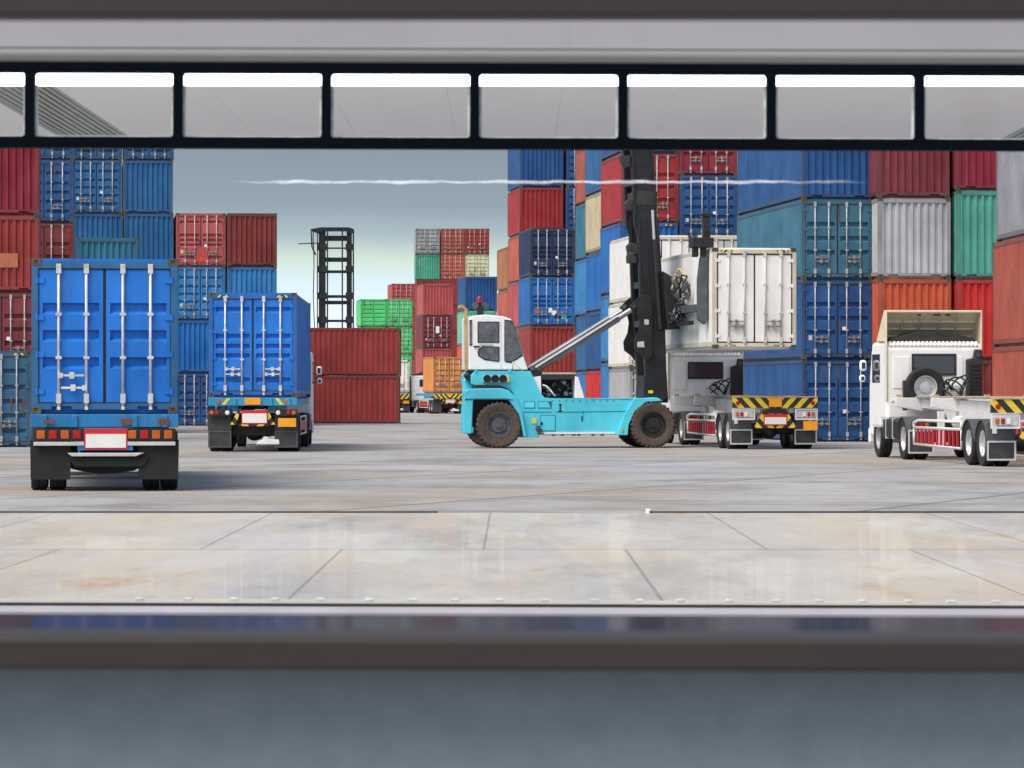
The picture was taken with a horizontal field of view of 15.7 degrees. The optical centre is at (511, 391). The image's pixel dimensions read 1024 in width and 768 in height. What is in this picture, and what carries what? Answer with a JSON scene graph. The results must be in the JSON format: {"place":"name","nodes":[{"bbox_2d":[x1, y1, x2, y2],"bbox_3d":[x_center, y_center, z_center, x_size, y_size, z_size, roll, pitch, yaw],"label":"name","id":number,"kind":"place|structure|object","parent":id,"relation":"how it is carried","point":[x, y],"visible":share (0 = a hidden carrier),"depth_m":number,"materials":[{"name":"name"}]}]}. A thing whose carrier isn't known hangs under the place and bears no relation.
{"place":"outdoors","nodes":[
{"label":"outdoors","id":0,"kind":"place"},
{"bbox_2d":[0,292,30,350],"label":"shipping container","id":1,"kind":"object","parent":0,"point":[15,321],"visible":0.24,"depth_m":125.19,"materials":[{"name":"red metal"}]},
{"bbox_2d":[2,294,30,350],"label":"door","id":2,"kind":"structure","parent":1,"relation":"in","point":[16,311],"depth_m":125.22,"materials":[{"name":"red paint"}]},
{"bbox_2d":[0,215,40,291],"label":"shipping container","id":3,"kind":"object","parent":1,"relation":"on","point":[20,241],"visible":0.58,"depth_m":125.22,"materials":[{"name":"metal"}]},
{"bbox_2d":[0,148,40,222],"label":"shipping container","id":4,"kind":"object","parent":3,"relation":"on","point":[20,181],"visible":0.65,"depth_m":125.25,"materials":[{"name":"metal"}]},
{"bbox_2d":[41,222,73,258],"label":"shipping container","id":5,"kind":"object","parent":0,"point":[57,240],"visible":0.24,"depth_m":154.08,"materials":[{"name":"metal"}]},
{"bbox_2d":[41,160,73,222],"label":"shipping container","id":6,"kind":"object","parent":5,"relation":"on","point":[57,190],"visible":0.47,"depth_m":154.06,"materials":[{"name":"metal"}]},
{"bbox_2d":[45,162,71,220],"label":"door","id":7,"kind":"structure","parent":6,"relation":"in","point":[57,188],"depth_m":154.06,"materials":[{"name":"paint"}]},
{"bbox_2d":[45,224,71,258],"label":"door","id":8,"kind":"structure","parent":5,"relation":"in","point":[57,239],"depth_m":154.09,"materials":[{"name":"paint"}]},
{"bbox_2d":[74,213,122,258],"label":"shipping container","id":9,"kind":"object","parent":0,"point":[98,225],"visible":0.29,"depth_m":181.16,"materials":[{"name":"metal"}]},
{"bbox_2d":[74,160,121,212],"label":"shipping container","id":10,"kind":"object","parent":9,"relation":"on","point":[97,186],"visible":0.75,"depth_m":181.15,"materials":[{"name":"metal"}]},
{"bbox_2d":[74,162,95,211],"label":"door","id":11,"kind":"structure","parent":10,"relation":"in","point":[84,174],"depth_m":181.08,"materials":[{"name":"paint"}]},
{"bbox_2d":[97,162,119,211],"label":"door","id":12,"kind":"structure","parent":10,"relation":"in","point":[109,198],"depth_m":181.21,"materials":[{"name":"paint"}]},
{"bbox_2d":[77,238,137,258],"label":"shipping container","id":13,"kind":"object","parent":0,"point":[107,248],"visible":0.44,"depth_m":147.56,"materials":[{"name":"teal metal"}]},
{"bbox_2d":[123,213,173,258],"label":"shipping container","id":14,"kind":"object","parent":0,"point":[153,233],"visible":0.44,"depth_m":181.16,"materials":[{"name":"metal"}]},
{"bbox_2d":[122,160,172,214],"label":"shipping container","id":15,"kind":"object","parent":14,"relation":"on","point":[147,186],"visible":0.92,"depth_m":181.17,"materials":[{"name":"metal"}]},
{"bbox_2d":[225,266,276,292],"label":"shipping container","id":16,"kind":"object","parent":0,"point":[245,279],"visible":0.45,"depth_m":181.23,"materials":[{"name":"metal"}]},
{"bbox_2d":[225,213,276,267],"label":"shipping container","id":17,"kind":"object","parent":16,"relation":"on","point":[251,239],"visible":0.85,"depth_m":181.18,"materials":[{"name":"metal"}]},
{"bbox_2d":[356,299,386,326],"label":"shipping container","id":18,"kind":"object","parent":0,"point":[371,312],"visible":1,"depth_m":349.57,"materials":[{"name":"green metal"}]},
{"bbox_2d":[122,149,737,331],"label":"sky","id":19,"kind":"structure","parent":0,"point":[384,196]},
{"bbox_2d":[416,348,451,373],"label":"shipping container","id":20,"kind":"object","parent":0,"point":[421,353],"visible":0.47,"depth_m":299.88,"materials":[{"name":"metal"}]},
{"bbox_2d":[416,316,452,348],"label":"shipping container","id":21,"kind":"object","parent":20,"relation":"on","point":[433,331],"visible":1,"depth_m":299.83,"materials":[{"name":"red metal"}]},
{"bbox_2d":[417,284,452,316],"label":"shipping container","id":22,"kind":"object","parent":21,"relation":"on","point":[434,299],"visible":0.98,"depth_m":299.85,"materials":[{"name":"metal"}]},
{"bbox_2d":[457,311,496,345],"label":"shipping container","id":23,"kind":"object","parent":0,"point":[460,316],"visible":0.34,"depth_m":283.51,"materials":[{"name":"green metal"}]},
{"bbox_2d":[457,276,496,311],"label":"shipping container","id":24,"kind":"object","parent":23,"relation":"on","point":[470,290],"visible":0.86,"depth_m":280.96,"materials":[{"name":"metal"}]},
{"bbox_2d":[0,513,1023,601],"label":"polished pavement","id":25,"kind":"structure","parent":0,"point":[938,557],"depth_m":37.52,"materials":[{"name":"concrete"}]},
{"bbox_2d":[0,511,437,512],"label":"cable cover","id":26,"kind":"object","parent":25,"relation":"on","point":[218,511],"visible":1,"depth_m":50.97,"materials":[{"name":"black metal"}]},
{"bbox_2d":[0,86,1023,138],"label":"ceiling","id":27,"kind":"structure","parent":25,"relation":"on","point":[731,111],"depth_m":15.86,"materials":[{"name":"grey metal"}]},
{"bbox_2d":[0,73,1023,85],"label":"strip lamp","id":28,"kind":"object","parent":27,"relation":"attached to","point":[64,79],"depth_m":14.44,"materials":[{"name":"white plastic"}]},
{"bbox_2d":[0,597,1023,631],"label":"window sill","id":29,"kind":"structure","parent":25,"relation":"on","point":[548,614],"depth_m":8.99,"materials":[{"name":"grey metal"}]},
{"bbox_2d":[650,511,1023,512],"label":"cable cover","id":30,"kind":"object","parent":25,"relation":"on","point":[836,511],"visible":1,"depth_m":50.96,"materials":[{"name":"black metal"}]},
{"bbox_3d":[1.860,0.070,6.125,0.120,3.200,5.850,0,0,0],"label":"jamb","id":31,"kind":"object","parent":25,"relation":"on","visible":0},
{"bbox_2d":[0,21,1023,63],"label":"header panel","id":32,"kind":"object","parent":31,"relation":"attached to","point":[932,42],"visible":0.68,"depth_m":5.20,"materials":[{"name":"grey metal"}]},
{"bbox_2d":[0,61,1023,151],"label":"window bar","id":33,"kind":"object","parent":31,"relation":"attached to","point":[326,138],"depth_m":8.98,"materials":[{"name":"black paint"}]},
{"bbox_3d":[-1.860,0.070,6.125,0.120,3.200,5.850,0,0,0],"label":"jamb","id":34,"kind":"object","parent":25,"relation":"on","visible":0},
{"bbox_2d":[0,0,1023,20],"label":"top rail","id":35,"kind":"object","parent":34,"relation":"attached to","point":[511,10],"visible":1,"depth_m":3.20,"materials":[{"name":"grey metal"}]},
{"bbox_2d":[0,669,1023,767],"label":"floor","id":36,"kind":"structure","parent":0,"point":[101,718],"depth_m":3.20,"materials":[{"name":"grey concrete"}]},
{"bbox_2d":[0,628,1023,671],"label":"counter rail","id":37,"kind":"object","parent":36,"relation":"attached to","point":[562,650],"visible":1,"depth_m":3.15,"materials":[{"name":"grey metal"}]},
{"bbox_2d":[0,408,1023,512],"bbox_3d":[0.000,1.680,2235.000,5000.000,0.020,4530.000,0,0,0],"label":"ground","id":38,"kind":"structure","parent":0,"point":[440,462],"depth_m":71.20,"materials":[{"name":"concrete"}]},
{"bbox_2d":[0,351,34,446],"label":"shipping container","id":39,"kind":"object","parent":38,"relation":"on","point":[16,429],"visible":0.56,"depth_m":111.38,"materials":[{"name":"metal"}]},
{"bbox_2d":[0,354,28,444],"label":"door","id":40,"kind":"structure","parent":39,"relation":"in","point":[14,385],"depth_m":111.37,"materials":[{"name":"metal"}]},
{"bbox_2d":[30,413,178,489],"bbox_3d":[-7.649,0.075,69.513,2.480,3.190,15.213,0,0,-6],"label":"container truck","id":41,"kind":"object","parent":38,"relation":"on","point":[62,445],"visible":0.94,"depth_m":62.02,"materials":[{"name":"metal"}]},
{"bbox_2d":[31,258,177,412],"bbox_3d":[-7.487,-0.933,68.041,2.438,2.591,12.255,0,0,-6],"label":"shipping container","id":42,"kind":"object","parent":41,"relation":"on","point":[103,335],"visible":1,"depth_m":62.06,"materials":[{"name":"metal"}]},
{"bbox_2d":[36,264,102,409],"bbox_3d":[-7.421,-0.919,61.985,1.149,2.441,0.200,0,0,-6],"label":"door","id":43,"kind":"structure","parent":42,"relation":"in","point":[70,317],"depth_m":61.99,"materials":[{"name":"paint"}]},
{"bbox_2d":[106,264,172,409],"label":"door","id":44,"kind":"structure","parent":42,"relation":"in","point":[138,317],"depth_m":62.12,"materials":[{"name":"paint"}]},
{"bbox_2d":[174,373,224,425],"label":"shipping container","id":45,"kind":"object","parent":38,"relation":"on","point":[192,397],"visible":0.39,"depth_m":181.15,"materials":[{"name":"metal"}]},
{"bbox_2d":[177,375,199,424],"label":"door","id":46,"kind":"structure","parent":45,"relation":"in","point":[188,392],"depth_m":181.12,"materials":[{"name":"paint"}]},
{"bbox_2d":[177,320,208,372],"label":"shipping container","id":47,"kind":"object","parent":45,"relation":"on","point":[192,346],"visible":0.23,"depth_m":181.16,"materials":[{"name":"blue metal"}]},
{"bbox_2d":[177,266,224,319],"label":"shipping container","id":48,"kind":"object","parent":47,"relation":"on","point":[196,285],"visible":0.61,"depth_m":181.14,"materials":[{"name":"metal"}]},
{"bbox_2d":[177,268,199,317],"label":"door","id":49,"kind":"structure","parent":48,"relation":"in","point":[188,286],"depth_m":181.08,"materials":[{"name":"paint"}]},
{"bbox_2d":[174,213,225,266],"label":"shipping container","id":50,"kind":"object","parent":48,"relation":"on","point":[199,239],"visible":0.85,"depth_m":181.20,"materials":[{"name":"metal"}]},
{"bbox_2d":[177,215,199,264],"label":"door","id":51,"kind":"structure","parent":50,"relation":"in","point":[189,227],"depth_m":181.12,"materials":[{"name":"paint"}]},
{"bbox_2d":[201,215,223,264],"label":"door","id":52,"kind":"structure","parent":50,"relation":"in","point":[212,233],"depth_m":181.26,"materials":[{"name":"paint"}]},
{"bbox_2d":[208,352,321,450],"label":"container truck","id":53,"kind":"object","parent":38,"relation":"on","point":[287,423],"visible":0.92,"depth_m":102.83,"materials":[{"name":"metal"}]},
{"bbox_2d":[209,293,310,396],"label":"shipping container","id":54,"kind":"object","parent":53,"relation":"on","point":[259,344],"visible":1,"depth_m":102.74,"materials":[{"name":"metal"}]},
{"bbox_2d":[212,296,251,394],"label":"door","id":55,"kind":"structure","parent":54,"relation":"in","point":[232,318],"depth_m":102.72,"materials":[{"name":"paint"}]},
{"bbox_2d":[254,296,293,394],"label":"door","id":56,"kind":"structure","parent":54,"relation":"in","point":[273,331],"depth_m":102.75,"materials":[{"name":"paint"}]},
{"bbox_2d":[298,227,353,327],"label":"container handler","id":57,"kind":"object","parent":38,"relation":"on","point":[322,294],"visible":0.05,"depth_m":215.05,"materials":[{"name":"metal"}]},
{"bbox_2d":[313,376,400,423],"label":"shipping container","id":58,"kind":"object","parent":38,"relation":"on","point":[356,399],"visible":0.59,"depth_m":193.73,"materials":[{"name":"metal"}]},
{"bbox_2d":[311,328,400,375],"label":"shipping container","id":59,"kind":"object","parent":58,"relation":"on","point":[356,351],"visible":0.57,"depth_m":193.73,"materials":[{"name":"metal"}]},
{"bbox_2d":[409,372,461,413],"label":"container truck","id":60,"kind":"object","parent":38,"relation":"on","point":[433,403],"visible":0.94,"depth_m":284.51,"materials":[{"name":"metal"}]},
{"bbox_2d":[423,357,463,392],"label":"shipping container","id":61,"kind":"object","parent":60,"relation":"on","point":[442,374],"visible":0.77,"depth_m":279.79,"materials":[{"name":"orange metal"}]},
{"bbox_2d":[541,374,574,379],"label":"shipping container","id":62,"kind":"object","parent":38,"relation":"on","point":[555,374],"visible":0.02,"depth_m":197.27,"materials":[{"name":"metal"}]},
{"bbox_2d":[519,325,575,373],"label":"shipping container","id":63,"kind":"object","parent":62,"relation":"on","point":[537,342],"visible":0.71,"depth_m":197.23,"materials":[{"name":"metal"}]},
{"bbox_2d":[518,276,574,326],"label":"shipping container","id":64,"kind":"object","parent":63,"relation":"on","point":[546,301],"visible":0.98,"depth_m":197.19,"materials":[{"name":"blue metal"}]},
{"bbox_2d":[531,278,551,323],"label":"door","id":65,"kind":"structure","parent":64,"relation":"in","point":[541,294],"depth_m":197.09,"materials":[{"name":"blue paint"}]},
{"bbox_2d":[519,228,574,278],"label":"shipping container","id":66,"kind":"object","parent":64,"relation":"on","point":[546,252],"visible":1,"depth_m":197.21,"materials":[{"name":"blue metal"}]},
{"bbox_2d":[531,229,551,274],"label":"door","id":67,"kind":"structure","parent":66,"relation":"in","point":[541,245],"depth_m":197.14,"materials":[{"name":"blue paint"}]},
{"bbox_2d":[553,229,573,274],"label":"door","id":68,"kind":"structure","parent":66,"relation":"in","point":[563,245],"depth_m":197.23,"materials":[{"name":"blue paint"}]},
{"bbox_2d":[553,278,573,323],"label":"door","id":69,"kind":"structure","parent":64,"relation":"in","point":[563,294],"depth_m":197.23,"materials":[{"name":"blue paint"}]},
{"bbox_2d":[458,150,713,447],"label":"container handler","id":70,"kind":"object","parent":38,"relation":"on","point":[512,400],"visible":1,"depth_m":109.82,"materials":[{"name":"paint"}]},
{"bbox_2d":[661,247,795,352],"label":"shipping container","id":71,"kind":"object","parent":70,"relation":"on","point":[751,299],"visible":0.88,"depth_m":106.25,"materials":[{"name":"white metal"}]},
{"bbox_2d":[716,251,753,346],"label":"door","id":72,"kind":"structure","parent":71,"relation":"in","point":[735,285],"depth_m":106.11,"materials":[{"name":"white paint"}]},
{"bbox_2d":[755,251,793,346],"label":"door","id":73,"kind":"structure","parent":71,"relation":"in","point":[773,285],"depth_m":106.27,"materials":[{"name":"white paint"}]},
{"bbox_2d":[586,371,600,397],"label":"shipping container","id":74,"kind":"object","parent":38,"relation":"on","point":[593,384],"visible":0.12,"depth_m":163.79,"materials":[{"name":"metal"}]},
{"bbox_2d":[586,311,600,370],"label":"shipping container","id":75,"kind":"object","parent":74,"relation":"on","point":[593,352],"visible":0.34,"depth_m":163.85,"materials":[{"name":"metal"}]},
{"bbox_2d":[586,252,600,312],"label":"shipping container","id":76,"kind":"object","parent":75,"relation":"on","point":[593,301],"visible":0.25,"depth_m":164.02,"materials":[{"name":"blue metal"}]},
{"bbox_2d":[585,192,600,254],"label":"shipping container","id":77,"kind":"object","parent":76,"relation":"on","point":[592,221],"visible":0.35,"depth_m":163.99,"materials":[{"name":"beige metal"}]},
{"bbox_2d":[609,368,677,433],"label":"shipping container","id":78,"kind":"object","parent":38,"relation":"on","point":[622,383],"visible":0.14,"depth_m":147.07,"materials":[{"name":"metal"}]},
{"bbox_2d":[608,303,634,368],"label":"shipping container","id":79,"kind":"object","parent":78,"relation":"on","point":[619,357],"visible":0.2,"depth_m":148.36,"materials":[{"name":"white metal"}]},
{"bbox_2d":[609,235,691,304],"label":"shipping container","id":80,"kind":"object","parent":79,"relation":"on","point":[619,275],"visible":0.2,"depth_m":146.98,"materials":[{"name":"white metal"}]},
{"bbox_2d":[662,351,817,448],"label":"container truck","id":81,"kind":"object","parent":38,"relation":"on","point":[706,394],"visible":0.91,"depth_m":113.39,"materials":[{"name":"white paint"}]},
{"bbox_2d":[744,359,870,441],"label":"shipping container","id":82,"kind":"object","parent":38,"relation":"on","point":[839,389],"visible":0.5,"depth_m":123.31,"materials":[{"name":"metal"}]},
{"bbox_2d":[737,279,872,361],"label":"shipping container","id":83,"kind":"object","parent":82,"relation":"on","point":[833,318],"visible":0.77,"depth_m":123.25,"materials":[{"name":"metal"}]},
{"bbox_2d":[737,199,873,279],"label":"shipping container","id":84,"kind":"object","parent":83,"relation":"on","point":[829,238],"visible":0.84,"depth_m":123.30,"materials":[{"name":"metal"}]},
{"bbox_2d":[737,151,872,215],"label":"shipping container","id":85,"kind":"object","parent":84,"relation":"on","point":[768,179],"visible":0.46,"depth_m":124.07,"materials":[{"name":"metal"}]},
{"bbox_2d":[804,202,836,276],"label":"door","id":86,"kind":"structure","parent":84,"relation":"in","point":[820,228],"depth_m":123.15,"materials":[{"name":"paint"}]},
{"bbox_2d":[838,202,870,276],"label":"door","id":87,"kind":"structure","parent":84,"relation":"in","point":[854,229],"depth_m":123.30,"materials":[{"name":"paint"}]},
{"bbox_2d":[804,282,836,356],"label":"door","id":88,"kind":"structure","parent":83,"relation":"in","point":[820,308],"depth_m":123.15,"materials":[{"name":"paint"}]},
{"bbox_2d":[838,282,870,356],"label":"door","id":89,"kind":"structure","parent":83,"relation":"in","point":[854,309],"depth_m":123.30,"materials":[{"name":"paint"}]},
{"bbox_2d":[805,362,836,439],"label":"door","id":90,"kind":"structure","parent":82,"relation":"in","point":[825,389],"depth_m":123.21,"materials":[{"name":"paint"}]},
{"bbox_2d":[839,362,870,439],"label":"door","id":91,"kind":"structure","parent":82,"relation":"in","point":[854,395],"depth_m":123.30,"materials":[{"name":"paint"}]},
{"bbox_2d":[859,310,1023,465],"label":"container truck","id":92,"kind":"object","parent":38,"relation":"on","point":[926,396],"visible":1,"depth_m":93.11,"materials":[{"name":"white paint"}]},
{"bbox_2d":[982,359,991,395],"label":"shipping container","id":93,"kind":"object","parent":38,"relation":"on","point":[986,376],"visible":0.06,"depth_m":122.30,"materials":[{"name":"metal"}]},
{"bbox_2d":[951,278,992,358],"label":"shipping container","id":94,"kind":"object","parent":93,"relation":"on","point":[971,293],"visible":0.19,"depth_m":122.31,"materials":[{"name":"metal"}]},
{"bbox_2d":[944,190,996,278],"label":"shipping container","id":95,"kind":"object","parent":94,"relation":"on","point":[973,225],"visible":0.34,"depth_m":122.28,"materials":[{"name":"metal"}]},
{"bbox_2d":[949,151,995,191],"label":"shipping container","id":96,"kind":"object","parent":95,"relation":"on","point":[968,170],"visible":0.18,"depth_m":122.32,"materials":[{"name":"metal"}]},
{"bbox_2d":[992,346,1023,453],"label":"shipping container","id":97,"kind":"object","parent":38,"relation":"on","point":[1007,371],"visible":0.34,"depth_m":100.39,"materials":[{"name":"red metal"}]},
{"bbox_2d":[992,236,1023,346],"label":"shipping container","id":98,"kind":"object","parent":97,"relation":"on","point":[1008,293],"visible":1,"depth_m":100.59,"materials":[{"name":"red metal"}]},
{"bbox_2d":[996,152,1023,241],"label":"shipping container","id":99,"kind":"object","parent":98,"relation":"on","point":[1009,195],"visible":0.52,"depth_m":100.92,"materials":[{"name":"metal"}]},
{"bbox_2d":[508,235,520,283],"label":"shipping container","id":100,"kind":"object","parent":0,"point":[513,259],"visible":0.3,"depth_m":208.48,"materials":[{"name":"metal"}]},
{"bbox_2d":[508,187,562,237],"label":"shipping container","id":101,"kind":"object","parent":100,"relation":"on","point":[535,207],"visible":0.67,"depth_m":205.32,"materials":[{"name":"red metal"}]},
{"bbox_2d":[508,150,562,191],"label":"shipping container","id":102,"kind":"object","parent":101,"relation":"on","point":[535,168],"visible":0.6,"depth_m":205.35,"materials":[{"name":"metal"}]},
{"bbox_2d":[600,295,608,362],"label":"shipping container","id":103,"kind":"object","parent":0,"point":[604,334],"visible":0.16,"depth_m":159.01,"materials":[{"name":"metal"}]},
{"bbox_2d":[600,222,677,295],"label":"shipping container","id":104,"kind":"object","parent":103,"relation":"on","point":[613,232],"visible":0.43,"depth_m":157.78,"materials":[{"name":"blue metal"}]},
{"bbox_2d":[601,153,678,228],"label":"shipping container","id":105,"kind":"object","parent":104,"relation":"on","point":[666,181],"visible":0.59,"depth_m":154.49,"materials":[{"name":"red metal"}]},
{"bbox_2d":[654,155,676,220],"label":"door","id":106,"kind":"structure","parent":105,"relation":"in","point":[666,206],"depth_m":154.43,"materials":[{"name":"red paint"}]},
{"bbox_2d":[678,174,737,235],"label":"shipping container","id":107,"kind":"object","parent":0,"point":[716,196],"visible":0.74,"depth_m":154.28,"materials":[{"name":"metal"}]},
{"bbox_2d":[682,177,708,234],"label":"door","id":108,"kind":"structure","parent":107,"relation":"in","point":[695,199],"depth_m":154.21,"materials":[{"name":"paint"}]},
{"bbox_2d":[679,151,737,174],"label":"shipping container","id":109,"kind":"object","parent":107,"relation":"on","point":[707,162],"visible":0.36,"depth_m":154.30,"materials":[{"name":"metal"}]},
{"bbox_2d":[710,177,735,234],"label":"door","id":110,"kind":"structure","parent":107,"relation":"in","point":[721,197],"depth_m":154.36,"materials":[{"name":"paint"}]},
{"bbox_2d":[871,278,950,355],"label":"shipping container","id":111,"kind":"object","parent":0,"point":[909,294],"visible":0.43,"depth_m":122.35,"materials":[{"name":"metal"}]},
{"bbox_2d":[871,198,950,278],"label":"shipping container","id":112,"kind":"object","parent":111,"relation":"on","point":[911,237],"visible":0.73,"depth_m":122.38,"materials":[{"name":"metal"}]},
{"bbox_2d":[869,151,949,198],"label":"shipping container","id":113,"kind":"object","parent":112,"relation":"on","point":[908,174],"visible":0.39,"depth_m":122.37,"materials":[{"name":"red metal"}]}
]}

